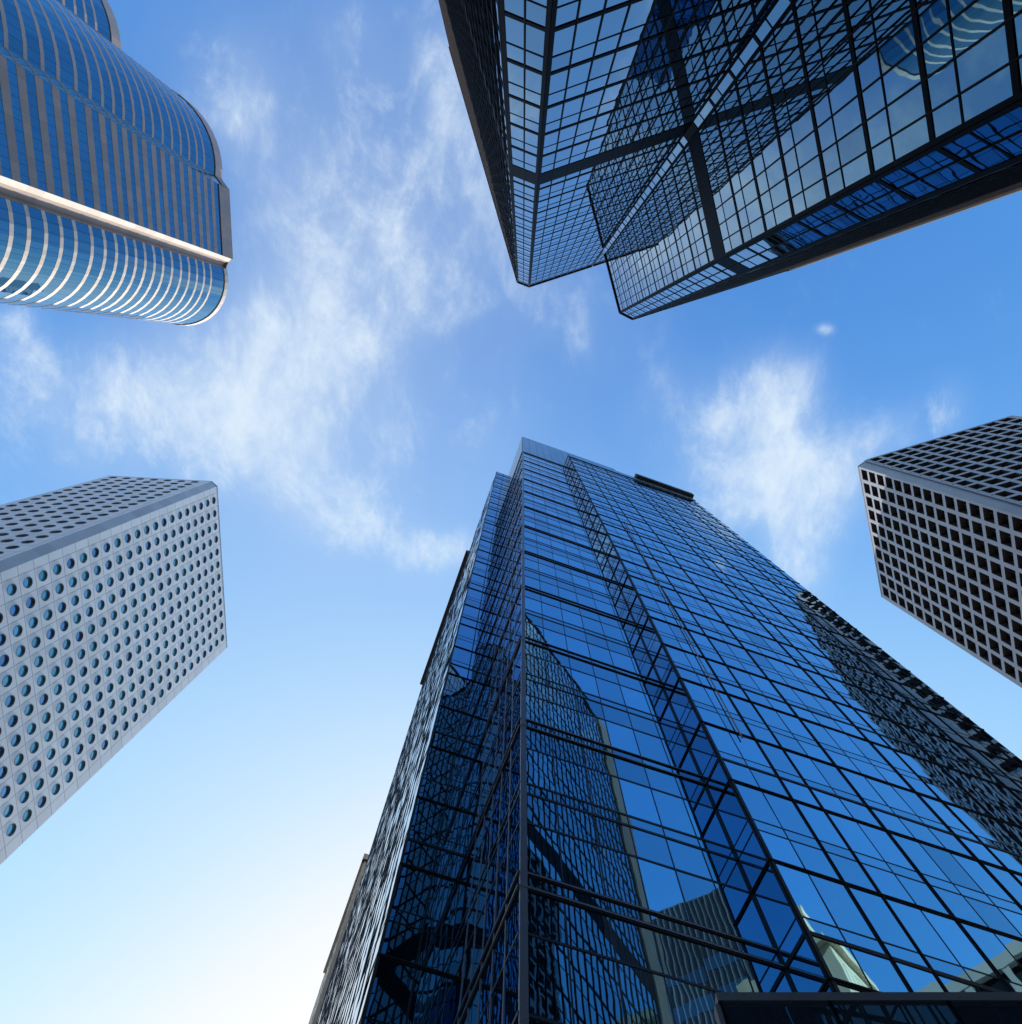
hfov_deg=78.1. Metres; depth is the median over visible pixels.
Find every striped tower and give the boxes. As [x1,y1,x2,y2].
[0,0,232,325]
[58,0,120,48]
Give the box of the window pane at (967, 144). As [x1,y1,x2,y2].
[942,134,987,157]
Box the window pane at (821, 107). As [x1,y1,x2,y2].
[813,92,830,125]
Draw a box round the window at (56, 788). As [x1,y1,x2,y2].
[52,783,59,794]
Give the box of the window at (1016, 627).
[1011,619,1021,635]
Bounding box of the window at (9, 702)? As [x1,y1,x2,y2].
[5,695,14,707]
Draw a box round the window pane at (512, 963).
[504,933,518,1023]
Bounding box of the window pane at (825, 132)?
[817,118,834,150]
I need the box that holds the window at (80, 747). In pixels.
[76,744,83,754]
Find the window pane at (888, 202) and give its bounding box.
[868,192,908,211]
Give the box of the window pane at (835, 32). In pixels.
[819,10,846,60]
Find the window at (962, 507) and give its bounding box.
[957,499,967,514]
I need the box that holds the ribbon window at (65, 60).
[39,0,73,88]
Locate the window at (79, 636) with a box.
[76,631,82,641]
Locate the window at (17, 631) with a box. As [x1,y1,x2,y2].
[13,625,22,636]
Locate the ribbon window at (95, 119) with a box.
[91,109,106,213]
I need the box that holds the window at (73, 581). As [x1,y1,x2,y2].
[69,577,76,587]
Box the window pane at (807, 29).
[799,10,816,49]
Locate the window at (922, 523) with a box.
[918,516,926,529]
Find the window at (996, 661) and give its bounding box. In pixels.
[991,653,1001,669]
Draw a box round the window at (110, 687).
[107,683,113,692]
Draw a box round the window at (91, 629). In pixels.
[88,624,94,633]
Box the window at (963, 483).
[955,480,973,485]
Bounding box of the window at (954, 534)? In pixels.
[950,529,959,543]
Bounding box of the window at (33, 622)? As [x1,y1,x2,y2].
[29,617,37,628]
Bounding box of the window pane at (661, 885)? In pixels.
[638,859,689,920]
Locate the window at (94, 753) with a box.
[90,750,96,759]
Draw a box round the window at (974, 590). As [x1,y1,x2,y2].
[969,582,979,598]
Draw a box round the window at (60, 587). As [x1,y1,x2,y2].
[56,583,63,593]
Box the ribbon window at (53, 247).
[0,211,59,302]
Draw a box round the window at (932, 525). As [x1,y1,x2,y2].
[928,520,936,533]
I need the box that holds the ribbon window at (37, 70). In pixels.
[29,63,51,84]
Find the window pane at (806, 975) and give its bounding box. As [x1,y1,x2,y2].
[787,939,824,991]
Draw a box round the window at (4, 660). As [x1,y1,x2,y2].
[0,654,8,666]
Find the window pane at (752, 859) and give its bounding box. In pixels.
[739,833,766,887]
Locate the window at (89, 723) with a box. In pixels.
[86,717,92,727]
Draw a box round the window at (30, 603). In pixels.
[26,597,35,608]
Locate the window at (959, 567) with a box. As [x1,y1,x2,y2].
[954,560,964,575]
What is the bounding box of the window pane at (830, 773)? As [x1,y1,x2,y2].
[811,759,857,795]
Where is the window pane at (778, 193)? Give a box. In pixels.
[770,180,787,207]
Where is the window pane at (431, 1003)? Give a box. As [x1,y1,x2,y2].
[408,969,454,1023]
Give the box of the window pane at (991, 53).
[956,25,1008,91]
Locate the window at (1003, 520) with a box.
[997,512,1009,528]
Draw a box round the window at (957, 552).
[952,545,962,559]
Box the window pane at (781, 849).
[759,831,803,867]
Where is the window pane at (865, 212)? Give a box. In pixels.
[852,205,880,219]
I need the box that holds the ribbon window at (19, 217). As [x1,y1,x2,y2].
[0,200,26,286]
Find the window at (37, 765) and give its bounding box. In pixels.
[33,760,41,771]
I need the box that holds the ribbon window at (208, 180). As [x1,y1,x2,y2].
[207,177,213,251]
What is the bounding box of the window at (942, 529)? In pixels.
[938,524,948,538]
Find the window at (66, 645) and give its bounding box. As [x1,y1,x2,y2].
[63,639,70,649]
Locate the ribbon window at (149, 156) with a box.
[146,141,156,231]
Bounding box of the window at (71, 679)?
[67,675,74,685]
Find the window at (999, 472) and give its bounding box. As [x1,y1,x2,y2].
[988,470,1009,475]
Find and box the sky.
[0,0,1021,1023]
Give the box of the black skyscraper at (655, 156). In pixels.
[438,0,1021,319]
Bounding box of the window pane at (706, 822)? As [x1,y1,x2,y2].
[684,800,730,846]
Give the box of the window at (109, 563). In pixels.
[106,560,111,569]
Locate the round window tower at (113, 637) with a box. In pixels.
[0,476,226,864]
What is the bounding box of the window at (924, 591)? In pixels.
[920,585,928,598]
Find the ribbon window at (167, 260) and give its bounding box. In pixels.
[120,249,170,316]
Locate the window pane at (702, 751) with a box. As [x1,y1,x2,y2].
[690,725,712,773]
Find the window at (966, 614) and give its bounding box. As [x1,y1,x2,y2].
[962,608,971,622]
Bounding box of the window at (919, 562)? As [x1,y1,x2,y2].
[915,556,923,569]
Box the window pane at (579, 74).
[567,62,590,87]
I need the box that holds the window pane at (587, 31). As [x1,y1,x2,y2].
[574,15,601,48]
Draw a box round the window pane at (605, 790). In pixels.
[587,768,625,813]
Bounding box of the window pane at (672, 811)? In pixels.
[652,789,695,835]
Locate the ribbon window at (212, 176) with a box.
[206,171,220,184]
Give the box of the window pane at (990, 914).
[965,897,1021,937]
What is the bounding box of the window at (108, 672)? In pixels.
[105,667,111,676]
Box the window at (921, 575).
[918,571,926,584]
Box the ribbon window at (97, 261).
[34,226,103,308]
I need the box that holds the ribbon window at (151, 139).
[145,133,159,148]
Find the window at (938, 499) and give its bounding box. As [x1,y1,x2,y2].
[933,492,943,506]
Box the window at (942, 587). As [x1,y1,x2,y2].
[937,580,946,594]
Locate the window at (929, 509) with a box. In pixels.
[925,504,934,518]
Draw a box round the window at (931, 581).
[927,575,935,588]
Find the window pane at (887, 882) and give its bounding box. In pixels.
[863,864,914,903]
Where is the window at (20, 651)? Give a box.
[16,645,25,656]
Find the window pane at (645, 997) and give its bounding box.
[617,963,673,1023]
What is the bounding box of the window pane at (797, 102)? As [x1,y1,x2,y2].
[786,82,808,121]
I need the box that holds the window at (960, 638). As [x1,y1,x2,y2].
[955,631,964,646]
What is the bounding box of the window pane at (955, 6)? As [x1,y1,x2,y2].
[948,0,973,17]
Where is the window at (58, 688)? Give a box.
[54,684,61,694]
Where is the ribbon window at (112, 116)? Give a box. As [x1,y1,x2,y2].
[104,108,120,125]
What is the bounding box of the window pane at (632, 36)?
[618,25,644,47]
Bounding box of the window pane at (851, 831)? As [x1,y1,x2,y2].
[828,813,882,859]
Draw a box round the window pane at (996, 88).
[961,66,1012,121]
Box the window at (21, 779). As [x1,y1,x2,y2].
[17,772,26,784]
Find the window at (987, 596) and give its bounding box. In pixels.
[981,588,992,604]
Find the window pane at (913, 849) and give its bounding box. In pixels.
[891,833,949,881]
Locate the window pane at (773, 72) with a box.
[766,55,779,86]
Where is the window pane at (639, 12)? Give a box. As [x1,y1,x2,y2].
[624,0,653,30]
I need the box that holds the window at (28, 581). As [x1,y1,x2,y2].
[23,577,32,587]
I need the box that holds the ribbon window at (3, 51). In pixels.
[0,45,16,63]
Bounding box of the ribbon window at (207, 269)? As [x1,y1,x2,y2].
[166,262,209,322]
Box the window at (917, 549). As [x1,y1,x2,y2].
[913,542,921,554]
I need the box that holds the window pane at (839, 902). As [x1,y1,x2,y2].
[809,874,876,938]
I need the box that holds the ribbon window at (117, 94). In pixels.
[71,11,121,118]
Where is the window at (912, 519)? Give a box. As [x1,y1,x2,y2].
[908,512,916,525]
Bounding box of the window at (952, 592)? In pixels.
[948,586,957,600]
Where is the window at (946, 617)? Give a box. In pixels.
[942,610,951,624]
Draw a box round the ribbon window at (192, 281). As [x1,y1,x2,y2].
[147,258,195,320]
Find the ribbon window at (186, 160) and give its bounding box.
[183,157,194,169]
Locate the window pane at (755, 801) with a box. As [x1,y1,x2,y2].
[735,783,781,827]
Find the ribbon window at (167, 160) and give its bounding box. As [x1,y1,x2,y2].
[165,153,174,237]
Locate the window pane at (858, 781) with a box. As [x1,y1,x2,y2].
[840,768,886,804]
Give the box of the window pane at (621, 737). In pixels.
[606,721,639,754]
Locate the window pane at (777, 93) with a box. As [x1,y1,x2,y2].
[771,79,784,109]
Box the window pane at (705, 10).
[690,0,719,22]
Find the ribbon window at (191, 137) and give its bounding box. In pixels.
[158,79,195,163]
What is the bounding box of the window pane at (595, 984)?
[569,948,624,1023]
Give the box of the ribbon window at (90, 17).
[84,0,94,28]
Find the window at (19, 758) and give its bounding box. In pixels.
[14,753,23,765]
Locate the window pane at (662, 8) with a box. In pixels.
[649,0,676,21]
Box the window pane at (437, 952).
[418,932,458,974]
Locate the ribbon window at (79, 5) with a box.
[75,0,84,20]
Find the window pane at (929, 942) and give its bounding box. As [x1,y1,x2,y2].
[886,899,959,964]
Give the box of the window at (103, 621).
[100,617,106,626]
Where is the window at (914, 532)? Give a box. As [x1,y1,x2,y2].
[910,527,918,540]
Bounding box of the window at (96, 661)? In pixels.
[92,658,98,668]
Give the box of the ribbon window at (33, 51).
[17,0,39,68]
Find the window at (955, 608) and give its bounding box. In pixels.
[950,601,960,616]
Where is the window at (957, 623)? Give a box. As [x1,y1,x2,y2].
[953,616,962,631]
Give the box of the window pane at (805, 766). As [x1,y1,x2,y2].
[785,750,829,786]
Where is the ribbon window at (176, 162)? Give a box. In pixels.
[174,158,183,241]
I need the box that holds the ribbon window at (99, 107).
[93,102,110,119]
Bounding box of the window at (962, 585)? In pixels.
[957,577,967,591]
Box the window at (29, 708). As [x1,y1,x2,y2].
[25,704,33,715]
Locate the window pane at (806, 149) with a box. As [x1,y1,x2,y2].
[795,132,817,166]
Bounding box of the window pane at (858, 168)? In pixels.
[842,153,869,186]
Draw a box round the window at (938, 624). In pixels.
[934,618,942,632]
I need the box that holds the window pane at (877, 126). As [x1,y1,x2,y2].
[867,109,888,146]
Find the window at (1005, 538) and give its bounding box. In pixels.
[999,530,1011,547]
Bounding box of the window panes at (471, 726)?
[317,453,1021,1023]
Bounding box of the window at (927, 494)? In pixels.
[923,489,931,502]
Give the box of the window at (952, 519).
[947,512,957,526]
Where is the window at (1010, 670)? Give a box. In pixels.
[1004,661,1015,678]
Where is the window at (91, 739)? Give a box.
[88,734,94,743]
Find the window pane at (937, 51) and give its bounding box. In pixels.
[922,25,952,76]
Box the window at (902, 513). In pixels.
[899,509,906,521]
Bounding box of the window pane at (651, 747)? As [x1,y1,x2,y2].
[634,730,669,764]
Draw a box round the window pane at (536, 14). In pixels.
[526,1,545,26]
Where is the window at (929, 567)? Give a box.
[925,561,933,574]
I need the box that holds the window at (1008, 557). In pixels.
[1002,549,1014,565]
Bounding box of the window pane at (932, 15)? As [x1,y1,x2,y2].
[917,0,947,41]
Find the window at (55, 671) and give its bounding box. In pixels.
[52,666,59,676]
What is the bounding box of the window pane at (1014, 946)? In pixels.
[995,933,1021,965]
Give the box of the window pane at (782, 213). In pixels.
[774,201,791,224]
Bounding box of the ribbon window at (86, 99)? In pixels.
[79,93,98,112]
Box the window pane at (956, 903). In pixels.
[932,886,987,926]
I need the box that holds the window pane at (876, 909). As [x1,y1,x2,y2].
[848,886,918,951]
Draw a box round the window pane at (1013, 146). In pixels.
[994,133,1021,156]
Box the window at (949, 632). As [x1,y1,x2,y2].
[944,624,953,639]
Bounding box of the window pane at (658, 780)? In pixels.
[645,767,680,796]
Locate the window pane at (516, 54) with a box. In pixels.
[506,43,523,63]
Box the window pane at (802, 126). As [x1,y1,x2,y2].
[791,107,813,143]
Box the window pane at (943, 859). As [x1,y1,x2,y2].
[919,842,983,892]
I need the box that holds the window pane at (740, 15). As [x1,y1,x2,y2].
[723,2,757,32]
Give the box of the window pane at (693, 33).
[678,19,709,48]
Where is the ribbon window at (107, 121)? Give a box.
[105,117,118,217]
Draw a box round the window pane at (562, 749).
[552,737,584,765]
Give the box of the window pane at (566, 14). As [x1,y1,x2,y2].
[555,1,578,26]
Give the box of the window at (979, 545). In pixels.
[974,538,985,553]
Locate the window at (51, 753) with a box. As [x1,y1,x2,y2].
[47,748,55,759]
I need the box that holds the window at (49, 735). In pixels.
[45,730,52,741]
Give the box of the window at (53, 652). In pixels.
[49,647,57,658]
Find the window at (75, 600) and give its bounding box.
[72,595,78,605]
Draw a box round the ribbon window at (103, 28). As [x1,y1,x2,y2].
[92,0,110,41]
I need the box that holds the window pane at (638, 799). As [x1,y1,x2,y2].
[619,779,660,824]
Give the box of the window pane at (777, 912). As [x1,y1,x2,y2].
[754,866,794,947]
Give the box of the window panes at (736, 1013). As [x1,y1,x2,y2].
[722,1003,1021,1023]
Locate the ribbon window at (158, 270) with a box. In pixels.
[103,246,161,315]
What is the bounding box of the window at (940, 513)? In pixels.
[936,508,945,522]
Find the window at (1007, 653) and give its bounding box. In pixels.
[1002,645,1013,662]
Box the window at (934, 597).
[930,590,938,603]
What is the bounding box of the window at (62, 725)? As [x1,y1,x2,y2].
[59,720,66,730]
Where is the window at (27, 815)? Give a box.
[23,809,31,821]
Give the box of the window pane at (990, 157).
[964,147,1011,170]
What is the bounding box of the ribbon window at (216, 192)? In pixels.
[214,182,221,254]
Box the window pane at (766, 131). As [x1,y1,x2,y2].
[758,115,775,147]
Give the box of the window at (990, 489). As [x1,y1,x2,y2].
[981,487,999,492]
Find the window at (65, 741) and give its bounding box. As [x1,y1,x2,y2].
[61,737,68,748]
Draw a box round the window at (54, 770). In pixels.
[50,766,57,777]
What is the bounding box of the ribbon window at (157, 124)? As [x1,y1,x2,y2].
[116,46,160,142]
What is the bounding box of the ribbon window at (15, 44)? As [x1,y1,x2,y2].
[2,0,22,57]
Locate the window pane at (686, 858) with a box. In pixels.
[667,839,710,878]
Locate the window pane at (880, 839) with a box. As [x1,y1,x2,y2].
[857,822,915,870]
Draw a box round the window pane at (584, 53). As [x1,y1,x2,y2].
[571,43,595,64]
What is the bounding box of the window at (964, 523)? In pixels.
[959,516,969,531]
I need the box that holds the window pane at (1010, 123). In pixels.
[971,107,1021,143]
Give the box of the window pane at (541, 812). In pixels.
[527,795,557,830]
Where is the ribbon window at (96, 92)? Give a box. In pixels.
[55,0,100,105]
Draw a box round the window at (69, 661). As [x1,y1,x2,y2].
[65,657,72,667]
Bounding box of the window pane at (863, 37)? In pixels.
[852,16,874,61]
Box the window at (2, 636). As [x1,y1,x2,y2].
[0,634,5,645]
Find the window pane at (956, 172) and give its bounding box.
[921,163,975,188]
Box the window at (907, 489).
[903,482,911,495]
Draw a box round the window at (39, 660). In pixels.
[34,656,42,667]
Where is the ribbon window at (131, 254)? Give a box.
[79,237,134,312]
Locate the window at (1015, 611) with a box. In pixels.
[1009,602,1021,619]
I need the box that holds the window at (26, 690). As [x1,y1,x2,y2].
[22,685,30,696]
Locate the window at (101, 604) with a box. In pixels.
[98,600,104,609]
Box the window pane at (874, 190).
[851,182,890,202]
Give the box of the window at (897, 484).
[894,480,901,491]
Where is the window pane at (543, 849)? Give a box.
[527,824,561,881]
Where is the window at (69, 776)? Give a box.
[66,772,72,782]
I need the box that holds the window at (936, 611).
[932,604,940,617]
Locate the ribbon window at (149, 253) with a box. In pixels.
[95,243,152,314]
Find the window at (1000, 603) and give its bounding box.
[995,595,1006,611]
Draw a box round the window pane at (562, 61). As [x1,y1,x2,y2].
[551,52,570,71]
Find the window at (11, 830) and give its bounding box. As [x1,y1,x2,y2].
[7,823,16,836]
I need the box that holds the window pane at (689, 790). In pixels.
[676,777,713,806]
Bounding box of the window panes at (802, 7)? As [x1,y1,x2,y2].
[458,0,1021,317]
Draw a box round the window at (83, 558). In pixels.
[80,553,86,562]
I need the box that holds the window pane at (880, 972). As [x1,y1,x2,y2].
[851,948,909,991]
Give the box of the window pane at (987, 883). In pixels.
[951,853,1015,902]
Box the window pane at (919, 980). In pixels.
[896,962,944,991]
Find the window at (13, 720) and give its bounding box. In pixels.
[8,715,17,726]
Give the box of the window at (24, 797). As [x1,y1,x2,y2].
[20,791,28,803]
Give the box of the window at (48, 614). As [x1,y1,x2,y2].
[44,609,52,620]
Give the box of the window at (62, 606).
[58,602,65,612]
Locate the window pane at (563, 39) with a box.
[553,25,574,55]
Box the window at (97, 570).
[94,565,100,574]
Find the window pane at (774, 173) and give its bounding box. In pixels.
[766,159,783,187]
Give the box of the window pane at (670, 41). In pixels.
[655,28,684,56]
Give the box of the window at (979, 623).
[974,614,984,630]
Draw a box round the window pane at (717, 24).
[700,11,732,40]
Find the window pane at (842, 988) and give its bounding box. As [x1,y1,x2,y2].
[837,984,861,991]
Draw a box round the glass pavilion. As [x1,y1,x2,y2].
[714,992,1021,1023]
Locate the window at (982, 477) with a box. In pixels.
[971,475,991,480]
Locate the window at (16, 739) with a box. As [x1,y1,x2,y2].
[11,734,20,746]
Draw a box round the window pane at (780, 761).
[758,741,800,776]
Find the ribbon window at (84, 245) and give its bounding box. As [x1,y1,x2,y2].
[17,221,90,306]
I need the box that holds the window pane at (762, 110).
[753,93,771,126]
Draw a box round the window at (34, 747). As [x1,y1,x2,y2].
[30,742,38,753]
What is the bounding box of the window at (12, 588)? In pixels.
[7,584,16,595]
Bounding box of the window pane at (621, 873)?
[599,846,647,907]
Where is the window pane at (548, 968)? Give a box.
[528,935,572,1023]
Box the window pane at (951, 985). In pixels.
[938,975,978,991]
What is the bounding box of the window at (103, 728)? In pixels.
[100,724,105,733]
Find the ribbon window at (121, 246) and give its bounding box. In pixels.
[60,234,124,311]
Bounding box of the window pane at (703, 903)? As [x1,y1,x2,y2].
[676,871,731,933]
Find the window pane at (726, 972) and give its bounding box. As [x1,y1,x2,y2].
[699,944,752,991]
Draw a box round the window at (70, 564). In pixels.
[67,558,74,568]
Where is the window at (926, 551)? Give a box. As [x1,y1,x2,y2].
[922,546,931,559]
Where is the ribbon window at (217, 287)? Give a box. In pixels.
[172,265,223,323]
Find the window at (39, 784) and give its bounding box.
[35,778,43,789]
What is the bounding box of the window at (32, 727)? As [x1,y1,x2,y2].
[27,723,35,734]
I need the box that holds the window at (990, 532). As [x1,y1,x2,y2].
[985,525,996,541]
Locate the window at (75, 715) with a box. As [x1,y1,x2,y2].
[72,710,78,720]
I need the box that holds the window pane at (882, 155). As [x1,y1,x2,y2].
[871,139,892,170]
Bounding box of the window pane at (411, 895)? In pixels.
[392,866,431,916]
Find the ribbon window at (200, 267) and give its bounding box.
[157,260,202,321]
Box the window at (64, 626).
[61,621,68,631]
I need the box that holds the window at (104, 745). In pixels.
[102,740,107,749]
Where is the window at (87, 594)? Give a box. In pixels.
[84,589,90,598]
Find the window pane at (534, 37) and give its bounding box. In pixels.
[526,25,544,55]
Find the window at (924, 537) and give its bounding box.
[920,531,928,544]
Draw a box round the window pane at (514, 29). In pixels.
[505,16,523,48]
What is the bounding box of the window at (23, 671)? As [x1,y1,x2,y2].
[19,665,27,676]
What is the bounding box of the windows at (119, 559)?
[0,477,223,757]
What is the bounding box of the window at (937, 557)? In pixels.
[933,551,941,564]
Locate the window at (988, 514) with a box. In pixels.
[982,507,994,523]
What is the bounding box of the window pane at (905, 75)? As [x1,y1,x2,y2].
[883,51,919,103]
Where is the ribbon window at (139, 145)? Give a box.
[137,136,147,228]
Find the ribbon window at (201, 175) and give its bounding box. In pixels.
[199,173,206,249]
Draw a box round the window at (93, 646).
[90,641,96,651]
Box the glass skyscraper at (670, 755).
[316,437,1021,1023]
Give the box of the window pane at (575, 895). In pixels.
[564,888,606,908]
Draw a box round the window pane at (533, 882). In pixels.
[528,877,562,895]
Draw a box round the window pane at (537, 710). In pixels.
[526,695,549,725]
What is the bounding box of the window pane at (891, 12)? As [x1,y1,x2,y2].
[873,0,910,42]
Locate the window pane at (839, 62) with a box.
[823,39,851,86]
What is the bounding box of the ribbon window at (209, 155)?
[171,89,214,175]
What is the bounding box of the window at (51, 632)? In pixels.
[47,628,54,639]
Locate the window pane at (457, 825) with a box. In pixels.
[440,807,472,846]
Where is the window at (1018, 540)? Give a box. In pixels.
[1014,535,1021,550]
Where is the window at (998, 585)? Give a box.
[992,578,1004,594]
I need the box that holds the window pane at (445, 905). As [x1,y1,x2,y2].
[426,876,464,926]
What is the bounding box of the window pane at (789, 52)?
[778,31,799,73]
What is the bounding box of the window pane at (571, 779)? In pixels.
[554,758,590,801]
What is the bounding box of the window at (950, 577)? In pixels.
[946,571,955,585]
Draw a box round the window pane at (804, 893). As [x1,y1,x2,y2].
[776,863,835,925]
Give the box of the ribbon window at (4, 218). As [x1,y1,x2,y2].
[0,197,8,262]
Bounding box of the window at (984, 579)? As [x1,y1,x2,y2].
[979,572,990,588]
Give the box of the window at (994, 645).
[988,637,999,653]
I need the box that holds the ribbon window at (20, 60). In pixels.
[9,50,34,74]
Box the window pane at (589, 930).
[565,903,614,957]
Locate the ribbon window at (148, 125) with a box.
[107,39,151,136]
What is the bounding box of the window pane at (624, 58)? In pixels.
[611,45,637,71]
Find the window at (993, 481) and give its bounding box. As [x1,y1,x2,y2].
[984,478,1005,484]
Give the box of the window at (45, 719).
[42,712,50,723]
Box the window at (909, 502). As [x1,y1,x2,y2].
[905,497,913,510]
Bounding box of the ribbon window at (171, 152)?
[164,145,178,159]
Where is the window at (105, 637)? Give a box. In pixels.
[102,634,107,643]
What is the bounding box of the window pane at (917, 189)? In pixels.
[900,181,934,198]
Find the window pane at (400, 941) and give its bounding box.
[381,921,421,962]
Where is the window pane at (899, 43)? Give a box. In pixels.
[878,16,915,73]
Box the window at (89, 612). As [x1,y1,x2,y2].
[86,607,92,616]
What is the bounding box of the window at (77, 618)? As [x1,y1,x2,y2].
[74,613,80,623]
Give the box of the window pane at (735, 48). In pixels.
[721,39,747,62]
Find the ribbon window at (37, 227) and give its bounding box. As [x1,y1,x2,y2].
[0,206,43,297]
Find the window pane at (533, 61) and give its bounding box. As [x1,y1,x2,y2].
[525,51,542,71]
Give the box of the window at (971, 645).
[966,638,976,653]
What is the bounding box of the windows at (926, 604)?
[861,418,1021,682]
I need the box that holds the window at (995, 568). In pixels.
[990,561,1001,577]
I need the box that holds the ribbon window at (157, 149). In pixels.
[156,147,165,234]
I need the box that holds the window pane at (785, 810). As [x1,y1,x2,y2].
[763,792,814,837]
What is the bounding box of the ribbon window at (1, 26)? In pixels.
[0,12,3,46]
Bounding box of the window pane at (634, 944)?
[610,917,661,972]
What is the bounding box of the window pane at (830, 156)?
[822,144,839,174]
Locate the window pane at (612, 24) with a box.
[599,6,628,39]
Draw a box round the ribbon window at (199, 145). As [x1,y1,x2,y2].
[167,86,202,167]
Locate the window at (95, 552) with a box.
[92,548,98,557]
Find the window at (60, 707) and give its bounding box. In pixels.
[56,702,63,712]
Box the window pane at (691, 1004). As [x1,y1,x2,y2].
[665,977,716,1023]
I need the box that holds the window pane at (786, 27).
[774,9,794,49]
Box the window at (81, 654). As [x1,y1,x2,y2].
[78,649,84,659]
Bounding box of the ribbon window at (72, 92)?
[61,82,83,103]
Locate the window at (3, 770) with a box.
[0,766,7,778]
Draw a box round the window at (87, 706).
[84,700,90,710]
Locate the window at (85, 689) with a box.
[82,684,88,693]
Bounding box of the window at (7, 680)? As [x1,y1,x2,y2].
[2,675,11,686]
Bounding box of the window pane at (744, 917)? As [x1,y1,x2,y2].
[715,883,774,947]
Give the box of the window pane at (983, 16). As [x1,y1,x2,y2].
[951,0,1003,55]
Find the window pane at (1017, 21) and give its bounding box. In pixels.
[1013,13,1021,55]
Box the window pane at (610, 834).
[594,816,635,855]
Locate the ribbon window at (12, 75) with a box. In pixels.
[6,58,29,185]
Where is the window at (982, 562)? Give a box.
[977,555,987,570]
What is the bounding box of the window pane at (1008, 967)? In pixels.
[960,922,1021,984]
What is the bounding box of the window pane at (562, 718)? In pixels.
[550,703,579,735]
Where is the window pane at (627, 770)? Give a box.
[614,757,649,786]
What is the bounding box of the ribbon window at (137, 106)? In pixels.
[94,29,141,130]
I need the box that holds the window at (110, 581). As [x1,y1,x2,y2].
[107,577,113,586]
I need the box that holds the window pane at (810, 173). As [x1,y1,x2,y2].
[800,156,821,189]
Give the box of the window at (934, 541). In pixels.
[930,535,939,549]
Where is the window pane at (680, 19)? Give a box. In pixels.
[666,8,694,30]
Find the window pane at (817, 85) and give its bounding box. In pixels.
[808,65,825,101]
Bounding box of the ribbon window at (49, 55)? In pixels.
[29,0,55,77]
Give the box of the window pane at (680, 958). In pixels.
[654,930,709,986]
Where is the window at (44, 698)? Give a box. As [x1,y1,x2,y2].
[40,694,47,704]
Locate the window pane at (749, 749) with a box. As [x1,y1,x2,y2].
[730,732,771,767]
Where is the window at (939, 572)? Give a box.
[935,566,944,580]
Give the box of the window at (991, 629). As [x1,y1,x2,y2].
[986,621,997,637]
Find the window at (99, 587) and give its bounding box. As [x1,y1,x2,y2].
[96,583,102,592]
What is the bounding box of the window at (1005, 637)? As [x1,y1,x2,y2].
[999,628,1010,645]
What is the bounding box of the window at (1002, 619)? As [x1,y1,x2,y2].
[997,612,1008,628]
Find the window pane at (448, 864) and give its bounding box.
[434,850,467,881]
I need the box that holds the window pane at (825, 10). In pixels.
[814,0,841,32]
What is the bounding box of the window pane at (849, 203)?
[835,196,862,210]
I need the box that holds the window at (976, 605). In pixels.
[971,598,981,614]
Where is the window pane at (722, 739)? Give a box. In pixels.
[705,724,742,757]
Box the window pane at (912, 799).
[891,785,942,823]
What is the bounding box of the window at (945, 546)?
[941,540,950,554]
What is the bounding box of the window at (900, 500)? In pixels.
[896,494,904,506]
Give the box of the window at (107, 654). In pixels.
[104,651,109,659]
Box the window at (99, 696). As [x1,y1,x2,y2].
[96,692,102,701]
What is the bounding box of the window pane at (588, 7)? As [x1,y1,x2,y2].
[578,0,604,18]
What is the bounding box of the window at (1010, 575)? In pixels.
[1004,566,1016,583]
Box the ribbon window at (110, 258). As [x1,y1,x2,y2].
[51,230,114,309]
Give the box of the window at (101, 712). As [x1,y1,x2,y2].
[98,708,104,717]
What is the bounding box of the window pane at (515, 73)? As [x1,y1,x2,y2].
[507,62,523,86]
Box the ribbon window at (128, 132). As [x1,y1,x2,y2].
[127,130,138,224]
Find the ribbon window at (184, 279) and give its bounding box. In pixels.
[139,255,187,319]
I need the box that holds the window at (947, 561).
[943,555,952,569]
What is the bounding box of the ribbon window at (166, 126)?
[20,54,170,148]
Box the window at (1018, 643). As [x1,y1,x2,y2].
[1013,636,1021,651]
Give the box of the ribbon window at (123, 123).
[116,116,130,131]
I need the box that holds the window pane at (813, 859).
[791,841,839,879]
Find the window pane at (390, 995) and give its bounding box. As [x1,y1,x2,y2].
[366,958,414,1023]
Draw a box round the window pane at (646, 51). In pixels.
[633,37,660,64]
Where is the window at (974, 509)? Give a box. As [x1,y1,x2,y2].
[969,503,980,518]
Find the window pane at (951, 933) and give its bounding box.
[922,910,998,976]
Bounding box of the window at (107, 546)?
[104,543,109,552]
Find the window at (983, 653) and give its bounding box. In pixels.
[978,645,988,661]
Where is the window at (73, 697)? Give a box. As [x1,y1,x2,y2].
[70,693,76,702]
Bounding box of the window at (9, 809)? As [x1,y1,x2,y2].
[4,805,13,817]
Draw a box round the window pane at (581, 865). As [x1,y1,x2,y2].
[560,834,604,894]
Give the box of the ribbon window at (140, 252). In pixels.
[86,240,143,313]
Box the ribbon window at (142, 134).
[135,127,150,143]
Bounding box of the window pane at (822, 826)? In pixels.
[796,802,848,848]
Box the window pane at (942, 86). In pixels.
[927,61,957,109]
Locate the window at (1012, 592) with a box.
[1006,584,1018,601]
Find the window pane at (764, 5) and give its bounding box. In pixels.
[746,0,774,24]
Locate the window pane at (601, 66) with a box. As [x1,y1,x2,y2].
[589,53,614,79]
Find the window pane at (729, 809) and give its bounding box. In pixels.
[717,784,746,845]
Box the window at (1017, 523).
[1012,516,1021,532]
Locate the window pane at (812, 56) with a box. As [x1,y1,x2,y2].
[804,39,821,75]
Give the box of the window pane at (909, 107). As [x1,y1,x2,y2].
[887,84,924,134]
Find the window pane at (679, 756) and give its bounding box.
[661,739,699,774]
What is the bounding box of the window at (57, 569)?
[53,564,61,574]
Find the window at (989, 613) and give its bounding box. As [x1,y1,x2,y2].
[984,605,994,621]

